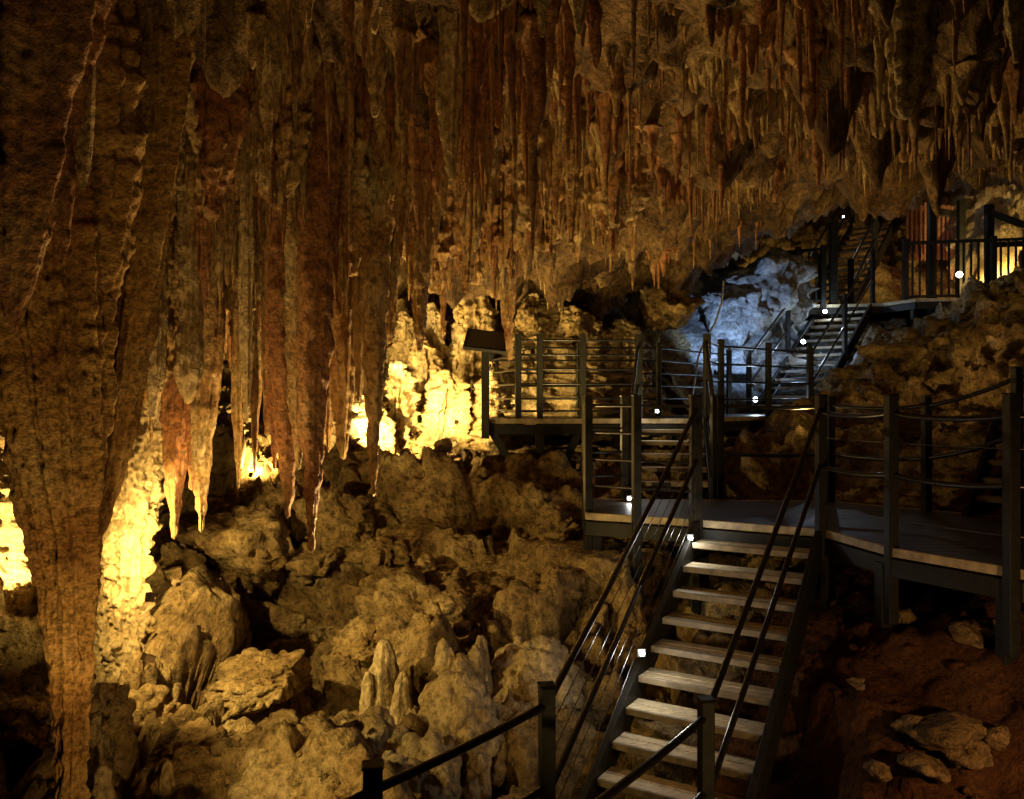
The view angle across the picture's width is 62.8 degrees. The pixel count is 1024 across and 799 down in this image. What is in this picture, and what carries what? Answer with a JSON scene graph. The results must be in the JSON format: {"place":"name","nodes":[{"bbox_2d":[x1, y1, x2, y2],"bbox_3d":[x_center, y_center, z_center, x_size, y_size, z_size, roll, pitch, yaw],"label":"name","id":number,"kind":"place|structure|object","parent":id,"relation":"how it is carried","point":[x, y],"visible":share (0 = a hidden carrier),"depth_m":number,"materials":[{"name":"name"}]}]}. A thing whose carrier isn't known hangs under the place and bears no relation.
{"place":"outdoors","nodes":[
{"label":"outdoors","id":0,"kind":"place"},
{"bbox_2d":[0,188,1023,798],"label":"cave floor","id":1,"kind":"structure","parent":0,"point":[208,622],"depth_m":7.50,"materials":[{"name":"stone"}]},
{"bbox_2d":[0,430,34,592],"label":"cave column","id":2,"kind":"structure","parent":1,"relation":"on","point":[14,567],"depth_m":7.44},
{"bbox_2d":[0,691,50,764],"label":"boulder","id":3,"kind":"object","parent":1,"relation":"on","point":[24,728],"visible":0.43,"depth_m":5.61,"materials":[{"name":"stone"}]},
{"bbox_2d":[90,766,116,798],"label":"stalagmite","id":4,"kind":"object","parent":1,"relation":"on","point":[103,787],"visible":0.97,"depth_m":4.96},
{"bbox_2d":[92,399,165,686],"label":"cave column","id":5,"kind":"structure","parent":1,"relation":"on","point":[125,619],"depth_m":6.89,"materials":[{"name":"stone"}]},
{"bbox_2d":[153,542,205,576],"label":"boulder","id":6,"kind":"object","parent":1,"relation":"on","point":[172,554],"visible":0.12,"depth_m":8.50,"materials":[{"name":"stone"}]},
{"bbox_2d":[128,683,232,798],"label":"flowstone mound","id":7,"kind":"object","parent":1,"relation":"on","point":[199,772],"visible":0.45,"depth_m":5.47,"materials":[{"name":"stone"}]},
{"bbox_2d":[157,760,174,798],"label":"stalagmite","id":8,"kind":"object","parent":7,"relation":"on","point":[167,782],"visible":0.98,"depth_m":5.27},
{"bbox_2d":[174,717,241,747],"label":"boulder","id":9,"kind":"object","parent":1,"relation":"on","point":[201,731],"visible":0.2,"depth_m":5.95,"materials":[{"name":"stone"}]},
{"bbox_2d":[176,493,294,600],"bbox_3d":[-2.946,1.666,9.195,1.209,1.230,1.570,0,0,0],"label":"boulder","id":10,"kind":"object","parent":1,"relation":"on","point":[250,547],"visible":0.97,"depth_m":8.77,"materials":[{"name":"stone"}]},
{"bbox_2d":[204,647,312,722],"bbox_3d":[-2.118,2.374,6.919,0.863,0.473,0.947,0,0,0],"label":"boulder","id":11,"kind":"object","parent":1,"relation":"on","point":[252,680],"visible":0.95,"depth_m":6.83,"materials":[{"name":"stone"}]},
{"bbox_2d":[261,469,307,545],"bbox_3d":[-2.505,1.265,9.826,0.836,0.879,0.949,0,0,-43],"label":"boulder","id":12,"kind":"object","parent":1,"relation":"on","point":[298,535],"visible":0.23,"depth_m":9.52,"materials":[{"name":"stone"}]},
{"bbox_2d":[286,541,340,578],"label":"boulder","id":13,"kind":"object","parent":1,"relation":"on","point":[303,561],"visible":0.92,"depth_m":9.05,"materials":[{"name":"stone"}]},
{"bbox_2d":[0,431,636,798],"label":"rubble","id":14,"kind":"object","parent":1,"relation":"on","point":[447,604],"visible":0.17,"depth_m":7.15,"materials":[{"name":"stone"}]},
{"bbox_2d":[359,671,374,714],"bbox_3d":[-1.081,2.388,6.298,0.242,0.693,0.246,0,0,34],"label":"stalagmite","id":15,"kind":"object","parent":14,"relation":"on","point":[366,701],"visible":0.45,"depth_m":6.27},
{"bbox_2d":[227,705,433,798],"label":"flowstone mound","id":16,"kind":"object","parent":1,"relation":"on","point":[382,733],"visible":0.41,"depth_m":5.41,"materials":[{"name":"stone"}]},
{"bbox_2d":[293,486,375,560],"bbox_3d":[-2.016,1.416,9.534,0.900,0.926,0.579,0,0,0],"label":"boulder","id":17,"kind":"object","parent":1,"relation":"on","point":[344,522],"visible":0.84,"depth_m":9.34,"materials":[{"name":"stone"}]},
{"bbox_2d":[330,614,380,661],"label":"boulder","id":18,"kind":"object","parent":1,"relation":"on","point":[357,638],"visible":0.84,"depth_m":7.42,"materials":[{"name":"stone"}]},
{"bbox_2d":[344,533,412,574],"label":"boulder","id":19,"kind":"object","parent":1,"relation":"on","point":[368,554],"visible":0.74,"depth_m":8.92,"materials":[{"name":"stone"}]},
{"bbox_2d":[368,639,399,710],"bbox_3d":[-0.961,2.272,6.399,0.472,0.883,0.446,0,0,0],"label":"stalagmite","id":20,"kind":"object","parent":1,"relation":"on","point":[384,670],"visible":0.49,"depth_m":6.32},
{"bbox_2d":[389,671,413,724],"bbox_3d":[-0.825,2.356,6.323,0.307,0.630,0.332,0,0,0],"label":"stalagmite","id":21,"kind":"object","parent":1,"relation":"on","point":[401,705],"visible":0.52,"depth_m":6.25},
{"bbox_2d":[397,474,429,522],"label":"boulder","id":22,"kind":"object","parent":1,"relation":"on","point":[413,501],"visible":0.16,"depth_m":9.71,"materials":[{"name":"stone"}]},
{"bbox_2d":[388,515,458,561],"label":"boulder","id":23,"kind":"object","parent":1,"relation":"on","point":[411,530],"visible":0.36,"depth_m":9.33,"materials":[{"name":"stone"}]},
{"bbox_2d":[217,293,676,455],"bbox_3d":[-1.202,-0.028,12.489,7.379,3.454,2.032,0,0,-19],"label":"back wall flowstone","id":24,"kind":"object","parent":1,"relation":"attached to","point":[432,391],"visible":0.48,"depth_m":12.58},
{"bbox_2d":[514,295,538,332],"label":"boulder","id":25,"kind":"object","parent":24,"relation":"on","point":[526,319],"visible":1,"depth_m":12.33,"materials":[{"name":"stone"}]},
{"bbox_2d":[393,638,506,798],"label":"flowstone mound","id":26,"kind":"object","parent":1,"relation":"on","point":[457,705],"visible":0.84,"depth_m":5.83,"materials":[{"name":"stone"}]},
{"bbox_2d":[420,583,495,626],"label":"boulder","id":27,"kind":"object","parent":1,"relation":"on","point":[473,604],"visible":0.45,"depth_m":7.69,"materials":[{"name":"stone"}]},
{"bbox_2d":[454,547,511,581],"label":"boulder","id":28,"kind":"object","parent":1,"relation":"on","point":[469,565],"visible":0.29,"depth_m":8.49,"materials":[{"name":"stone"}]},
{"bbox_2d":[463,328,506,438],"bbox_3d":[-0.320,-0.209,10.650,0.579,1.417,0.479,0,0,0],"label":"information sign","id":29,"kind":"object","parent":1,"relation":"on","point":[485,343],"visible":0.83,"depth_m":10.70,"materials":[{"name":"paint"}]},
{"bbox_2d":[474,473,550,524],"bbox_3d":[0.010,1.290,9.869,1.025,0.869,0.564,0,0,28],"label":"boulder","id":30,"kind":"object","parent":1,"relation":"on","point":[496,492],"visible":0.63,"depth_m":9.68,"materials":[{"name":"stone"}]},
{"bbox_2d":[490,635,585,772],"bbox_3d":[0.048,2.406,6.458,0.779,1.070,1.104,0,0,42],"label":"flowstone mound","id":31,"kind":"object","parent":1,"relation":"on","point":[521,667],"visible":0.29,"depth_m":6.45,"materials":[{"name":"stone"}]},
{"bbox_2d":[475,635,492,695],"bbox_3d":[-0.235,2.129,6.520,0.273,0.604,0.375,0,0,20],"label":"stalagmite","id":32,"kind":"object","parent":31,"relation":"on","point":[481,642],"visible":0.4,"depth_m":6.46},
{"bbox_2d":[525,502,580,540],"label":"boulder","id":33,"kind":"object","parent":1,"relation":"on","point":[552,520],"visible":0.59,"depth_m":9.21,"materials":[{"name":"stone"}]},
{"bbox_2d":[559,305,596,337],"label":"boulder","id":34,"kind":"object","parent":1,"relation":"on","point":[574,320],"visible":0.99,"depth_m":12.42,"materials":[{"name":"stone"}]},
{"bbox_2d":[489,414,766,449],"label":"viewing platform","id":35,"kind":"structure","parent":1,"relation":"on","point":[561,425],"depth_m":10.89,"materials":[{"name":"paint"}]},
{"bbox_2d":[489,421,581,461],"bbox_3d":[0.285,1.038,10.901,1.317,1.524,0.178,0,0,0],"label":"platform bracing","id":36,"kind":"object","parent":35,"relation":"attached to","point":[539,445],"visible":0.22,"depth_m":10.87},
{"bbox_2d":[489,334,642,424],"bbox_3d":[0.389,-0.251,11.281,2.554,1.202,1.096,0,0,36],"label":"platform railing","id":37,"kind":"object","parent":35,"relation":"on","point":[539,369],"visible":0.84,"depth_m":10.89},
{"bbox_2d":[495,342,731,415],"bbox_3d":[1.949,-0.251,13.018,4.669,1.202,1.080,0,0,-27],"label":"platform railing","id":38,"kind":"object","parent":35,"relation":"on","point":[658,373],"visible":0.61,"depth_m":12.56,"materials":[{"name":"metal"}]},
{"bbox_2d":[707,334,812,433],"bbox_3d":[3.537,-0.201,12.277,0.420,1.302,3.409,0,0,42],"label":"platform railing","id":39,"kind":"object","parent":35,"relation":"on","point":[768,399],"visible":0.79,"depth_m":12.56,"materials":[{"name":"metal"}]},
{"bbox_2d":[635,283,705,332],"bbox_3d":[2.551,-1.454,13.552,1.075,0.772,1.438,0,0,0],"label":"boulder","id":40,"kind":"object","parent":1,"relation":"on","point":[660,310],"visible":1,"depth_m":13.12,"materials":[{"name":"stone"}]},
{"bbox_2d":[642,418,714,499],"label":"stairs","id":41,"kind":"structure","parent":1,"relation":"on","point":[706,456],"depth_m":9.97,"materials":[{"name":"paint"}]},
{"bbox_2d":[702,334,716,499],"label":"stair railing","id":42,"kind":"object","parent":41,"relation":"on","point":[709,407],"visible":0.99,"depth_m":8.93,"materials":[{"name":"metal"}]},
{"bbox_2d":[578,521,821,798],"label":"stairs","id":43,"kind":"structure","parent":1,"relation":"on","point":[606,773],"depth_m":5.99,"materials":[{"name":"paint"}]},
{"bbox_2d":[537,395,702,798],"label":"stair railing","id":44,"kind":"object","parent":43,"relation":"on","point":[549,772],"visible":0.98,"depth_m":5.26,"materials":[{"name":"metal"}]},
{"bbox_2d":[696,394,827,798],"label":"stair railing","id":45,"kind":"object","parent":43,"relation":"on","point":[708,768],"visible":0.97,"depth_m":5.34,"materials":[{"name":"metal"}]},
{"bbox_2d":[700,285,769,345],"bbox_3d":[4.286,-1.625,15.934,1.346,1.261,0.868,0,0,0],"label":"boulder","id":46,"kind":"object","parent":1,"relation":"on","point":[744,315],"visible":0.89,"depth_m":15.68,"materials":[{"name":"grey stone"}]},
{"bbox_2d":[714,349,759,378],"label":"boulder","id":47,"kind":"object","parent":1,"relation":"on","point":[739,357],"visible":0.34,"depth_m":15.45,"materials":[{"name":"grey stone"}]},
{"bbox_2d":[711,247,819,327],"bbox_3d":[4.974,-2.187,16.712,2.222,1.682,1.902,0,0,-33],"label":"boulder","id":48,"kind":"object","parent":1,"relation":"on","point":[780,278],"visible":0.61,"depth_m":16.00,"materials":[{"name":"grey stone"}]},
{"bbox_2d":[584,499,1023,664],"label":"landing platform","id":49,"kind":"structure","parent":1,"relation":"on","point":[964,550],"depth_m":6.90,"materials":[{"name":"paint"}]},
{"bbox_2d":[582,396,628,527],"bbox_3d":[0.809,0.659,8.560,0.440,1.402,1.172,0,0,28],"label":"platform railing","id":50,"kind":"object","parent":49,"relation":"on","point":[623,475],"visible":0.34,"depth_m":8.91,"materials":[{"name":"metal"}]},
{"bbox_2d":[583,395,698,614],"bbox_3d":[1.145,1.009,7.642,1.165,2.102,0.170,0,0,33],"label":"platform railing","id":51,"kind":"object","parent":49,"relation":"on","point":[636,406],"visible":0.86,"depth_m":7.58,"materials":[{"name":"metal"}]},
{"bbox_2d":[716,366,1023,519],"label":"platform railing","id":52,"kind":"object","parent":49,"relation":"on","point":[926,405],"visible":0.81,"depth_m":8.18,"materials":[{"name":"metal"}]},
{"bbox_2d":[822,393,1023,657],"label":"platform railing","id":53,"kind":"object","parent":49,"relation":"on","point":[1011,416],"visible":0.98,"depth_m":5.37,"materials":[{"name":"metal"}]},
{"bbox_2d":[748,304,872,421],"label":"stairs","id":54,"kind":"structure","parent":1,"relation":"on","point":[812,326],"depth_m":16.11,"materials":[{"name":"metal"}]},
{"bbox_2d":[746,255,819,413],"bbox_3d":[5.349,-1.361,16.266,0.116,3.422,4.226,0,0,37],"label":"stair railing","id":55,"kind":"object","parent":54,"relation":"on","point":[787,332],"visible":0.54,"depth_m":15.64,"materials":[{"name":"metal"}]},
{"bbox_2d":[813,250,874,395],"bbox_3d":[6.200,-1.361,15.634,0.116,3.422,4.226,0,0,37],"label":"stair railing","id":56,"kind":"object","parent":54,"relation":"on","point":[844,333],"visible":0.86,"depth_m":15.60,"materials":[{"name":"metal"}]},
{"bbox_2d":[816,361,872,391],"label":"boulder","id":57,"kind":"object","parent":1,"relation":"on","point":[836,377],"visible":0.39,"depth_m":13.42,"materials":[{"name":"stone"}]},
{"bbox_2d":[666,401,1023,798],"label":"pebbles","id":58,"kind":"object","parent":1,"relation":"on","point":[952,665],"visible":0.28,"depth_m":6.11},
{"bbox_2d":[806,298,958,326],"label":"platform","id":59,"kind":"structure","parent":1,"relation":"on","point":[912,309],"depth_m":17.21,"materials":[{"name":"paint"}]},
{"bbox_2d":[772,245,825,308],"bbox_3d":[6.025,-2.535,17.650,1.120,1.330,0.134,0,0,30],"label":"balustrade","id":60,"kind":"object","parent":59,"relation":"on","point":[822,250],"visible":0.38,"depth_m":17.36,"materials":[{"name":"metal"}]},
{"bbox_2d":[805,218,896,319],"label":"stairs","id":61,"kind":"structure","parent":59,"relation":"on","point":[849,234],"depth_m":20.49,"materials":[{"name":"paint"}]},
{"bbox_2d":[847,214,896,303],"bbox_3d":[8.565,-3.836,19.821,0.152,3.732,3.853,0,0,38],"label":"stair railing","id":62,"kind":"object","parent":61,"relation":"on","point":[873,245],"visible":0.48,"depth_m":19.09,"materials":[{"name":"metal"}]},
{"bbox_2d":[829,199,1023,318],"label":"entrance frame","id":63,"kind":"object","parent":59,"relation":"on","point":[991,215],"visible":0.62,"depth_m":16.93,"materials":[{"name":"paint"}]},
{"bbox_2d":[902,236,1023,303],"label":"balustrade","id":64,"kind":"object","parent":59,"relation":"on","point":[991,240],"visible":0.76,"depth_m":16.57,"materials":[{"name":"metal"}]},
{"bbox_2d":[944,184,1023,282],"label":"rock wall","id":65,"kind":"structure","parent":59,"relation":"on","point":[1011,204],"depth_m":18.92,"materials":[{"name":"stone"}]},
{"bbox_2d":[906,202,953,260],"bbox_3d":[10.246,-4.150,20.509,1.330,1.500,0.104,0,0,11],"label":"timber screen","id":66,"kind":"object","parent":65,"relation":"attached to","point":[921,208],"visible":0.41,"depth_m":20.51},
{"bbox_2d":[855,341,936,368],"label":"boulder","id":67,"kind":"object","parent":1,"relation":"on","point":[893,355],"visible":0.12,"depth_m":12.71,"materials":[{"name":"stone"}]},
{"bbox_2d":[896,750,950,784],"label":"boulder","id":68,"kind":"object","parent":1,"relation":"on","point":[927,766],"visible":1,"depth_m":4.75,"materials":[{"name":"stone"}]},
{"bbox_2d":[908,710,986,751],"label":"boulder","id":69,"kind":"object","parent":1,"relation":"on","point":[951,730],"visible":0.88,"depth_m":4.86,"materials":[{"name":"stone"}]},
{"bbox_2d":[932,408,993,435],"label":"boulder","id":70,"kind":"object","parent":1,"relation":"on","point":[973,428],"visible":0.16,"depth_m":9.33,"materials":[{"name":"stone"}]},
{"bbox_2d":[948,620,984,648],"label":"boulder","id":71,"kind":"object","parent":1,"relation":"on","point":[963,631],"visible":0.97,"depth_m":5.58,"materials":[{"name":"stone"}]},
{"bbox_2d":[940,740,993,769],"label":"boulder","id":72,"kind":"object","parent":1,"relation":"on","point":[975,754],"visible":0.67,"depth_m":4.80,"materials":[{"name":"stone"}]},
{"bbox_2d":[961,411,1023,515],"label":"stairs","id":73,"kind":"structure","parent":1,"relation":"on","point":[987,461],"depth_m":7.99,"materials":[{"name":"paint"}]},
{"bbox_2d":[983,724,1010,750],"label":"boulder","id":74,"kind":"object","parent":1,"relation":"on","point":[997,736],"visible":0.97,"depth_m":4.84,"materials":[{"name":"stone"}]},
{"bbox_2d":[146,0,1023,320],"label":"cave ceiling","id":75,"kind":"structure","parent":0,"point":[588,282],"depth_m":6.78,"materials":[{"name":"stone"}]},
{"bbox_2d":[0,0,112,333],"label":"red drapery","id":76,"kind":"object","parent":75,"relation":"hanging from","point":[50,51],"visible":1,"depth_m":3.62,"materials":[{"name":"stone"}]},
{"bbox_2d":[54,113,76,251],"bbox_3d":[-2.040,-1.335,3.745,0.356,1.350,0.265,0,0,-33],"label":"red drapery","id":77,"kind":"object","parent":75,"relation":"hanging from","point":[63,216],"visible":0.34,"depth_m":3.74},
{"bbox_2d":[0,0,149,798],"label":"flowstone column","id":78,"kind":"structure","parent":75,"relation":"attached to","point":[58,391],"depth_m":4.31,"materials":[{"name":"stone"}]},
{"bbox_2d":[74,62,95,189],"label":"hanging stalactite","id":79,"kind":"object","parent":75,"relation":"hanging from","point":[83,153],"visible":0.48,"depth_m":3.78},
{"bbox_2d":[103,18,191,532],"bbox_3d":[-2.065,-0.780,4.722,0.656,3.290,0.386,0,0,0],"label":"flowstone drapery","id":80,"kind":"object","parent":75,"relation":"hanging from","point":[166,72],"visible":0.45,"depth_m":4.62,"materials":[{"name":"stone"}]},
{"bbox_2d":[146,256,168,418],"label":"hanging stalactite","id":81,"kind":"object","parent":75,"relation":"hanging from","point":[156,371],"visible":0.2,"depth_m":5.49},
{"bbox_2d":[159,358,187,539],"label":"hanging stalactite","id":82,"kind":"object","parent":75,"relation":"hanging from","point":[174,446],"visible":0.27,"depth_m":6.24},
{"bbox_2d":[173,125,204,403],"bbox_3d":[-2.149,-1.512,5.606,0.217,3.091,0.212,0,0,-29],"label":"hanging stalactite","id":83,"kind":"object","parent":75,"relation":"hanging from","point":[188,365],"visible":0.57,"depth_m":5.55},
{"bbox_2d":[190,253,226,532],"bbox_3d":[-2.221,-1.180,6.101,0.402,4.300,0.379,0,0,0],"label":"hanging stalactite","id":84,"kind":"object","parent":75,"relation":"hanging from","point":[203,411],"visible":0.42,"depth_m":6.03},
{"bbox_2d":[189,58,254,221],"bbox_3d":[-1.692,-1.893,5.037,0.619,1.675,0.696,0,0,16],"label":"hanging stalactite","id":85,"kind":"object","parent":75,"relation":"hanging from","point":[220,128],"visible":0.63,"depth_m":4.94},
{"bbox_2d":[230,275,243,488],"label":"hanging stalactite","id":86,"kind":"object","parent":75,"relation":"hanging from","point":[237,415],"visible":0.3,"depth_m":6.17},
{"bbox_2d":[236,185,253,423],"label":"hanging stalactite","id":87,"kind":"object","parent":75,"relation":"hanging from","point":[244,252],"visible":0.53,"depth_m":6.08},
{"bbox_2d":[250,308,261,473],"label":"hanging stalactite","id":88,"kind":"object","parent":75,"relation":"hanging from","point":[256,395],"visible":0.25,"depth_m":6.37},
{"bbox_2d":[260,221,269,435],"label":"hanging stalactite","id":89,"kind":"object","parent":75,"relation":"hanging from","point":[265,416],"visible":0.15,"depth_m":6.27},
{"bbox_2d":[263,200,276,469],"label":"hanging stalactite","id":90,"kind":"object","parent":75,"relation":"hanging from","point":[269,397],"visible":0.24,"depth_m":6.12},
{"bbox_2d":[267,209,295,517],"bbox_3d":[-1.585,-1.212,5.995,0.375,4.128,0.324,0,0,29],"label":"hanging stalactite","id":91,"kind":"object","parent":75,"relation":"hanging from","point":[283,439],"visible":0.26,"depth_m":5.92},
{"bbox_2d":[283,198,302,469],"bbox_3d":[-1.506,-1.363,5.908,0.304,3.717,0.256,0,0,0],"label":"hanging stalactite","id":92,"kind":"object","parent":75,"relation":"hanging from","point":[290,308],"visible":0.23,"depth_m":5.85},
{"bbox_2d":[295,61,342,551],"bbox_3d":[-1.353,-1.056,5.784,0.400,4.222,0.343,0,0,-33],"label":"hanging stalactite","id":93,"kind":"object","parent":75,"relation":"hanging from","point":[317,245],"visible":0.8,"depth_m":5.73},
{"bbox_2d":[329,277,354,459],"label":"hanging stalactite","id":94,"kind":"object","parent":75,"relation":"hanging from","point":[342,384],"visible":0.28,"depth_m":6.45},
{"bbox_2d":[350,262,363,402],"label":"hanging stalactite","id":95,"kind":"object","parent":75,"relation":"hanging from","point":[357,305],"visible":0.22,"depth_m":6.36},
{"bbox_2d":[360,135,395,496],"bbox_3d":[-1.031,-1.333,6.198,0.322,4.104,0.268,0,0,-27],"label":"hanging stalactite","id":96,"kind":"object","parent":75,"relation":"hanging from","point":[375,254],"visible":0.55,"depth_m":6.13},
{"bbox_2d":[386,226,400,343],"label":"hanging stalactite","id":97,"kind":"object","parent":75,"relation":"hanging from","point":[395,269],"visible":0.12,"depth_m":6.36},
{"bbox_2d":[143,36,649,402],"bbox_3d":[-0.883,-2.272,7.290,6.232,4.890,3.246,0,0,-27],"label":"fluted drapery","id":98,"kind":"object","parent":75,"relation":"hanging from","point":[294,154],"visible":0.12,"depth_m":6.10,"materials":[{"name":"stone"}]},
{"bbox_2d":[408,199,433,351],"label":"hanging stalactite","id":99,"kind":"object","parent":75,"relation":"hanging from","point":[419,260],"visible":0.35,"depth_m":6.56},
{"bbox_2d":[435,6,466,179],"bbox_3d":[-0.379,-2.179,5.404,0.241,1.539,0.224,0,0,39],"label":"hanging stalactite","id":100,"kind":"object","parent":75,"relation":"hanging from","point":[448,93],"visible":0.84,"depth_m":5.36},
{"bbox_2d":[451,164,476,293],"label":"hanging stalactite","id":101,"kind":"object","parent":75,"relation":"hanging from","point":[464,241],"visible":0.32,"depth_m":6.97},
{"bbox_2d":[499,272,516,360],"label":"hanging stalactite","id":102,"kind":"object","parent":75,"relation":"hanging from","point":[507,315],"visible":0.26,"depth_m":9.46},
{"bbox_2d":[562,98,582,244],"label":"hanging stalactite","id":103,"kind":"object","parent":75,"relation":"hanging from","point":[571,175],"visible":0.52,"depth_m":6.97},
{"bbox_2d":[129,0,1023,447],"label":"stalactites","id":104,"kind":"object","parent":75,"relation":"hanging from","point":[273,26],"visible":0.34,"depth_m":5.79,"materials":[{"name":"stone"}]},
{"bbox_2d":[717,62,729,133],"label":"hanging stalactite","id":105,"kind":"object","parent":75,"relation":"hanging from","point":[722,89],"visible":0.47,"depth_m":6.18},
{"bbox_2d":[884,0,942,119],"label":"hanging stalactite","id":106,"kind":"object","parent":75,"relation":"hanging from","point":[911,37],"visible":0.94,"depth_m":4.53},
{"bbox_2d":[1003,0,1023,62],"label":"hanging stalactite","id":107,"kind":"object","parent":75,"relation":"hanging from","point":[1013,12],"visible":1,"depth_m":4.58},
{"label":"walkway","id":108,"kind":"object","parent":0,"visible":0},
{"bbox_2d":[345,704,545,798],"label":"walkway railing","id":109,"kind":"object","parent":108,"relation":"on","point":[375,785],"visible":0.98,"depth_m":3.41,"materials":[{"name":"metal"}]},
{"bbox_2d":[595,716,706,798],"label":"walkway railing","id":110,"kind":"object","parent":108,"relation":"on","point":[619,786],"visible":0.96,"depth_m":4.03,"materials":[{"name":"metal"}]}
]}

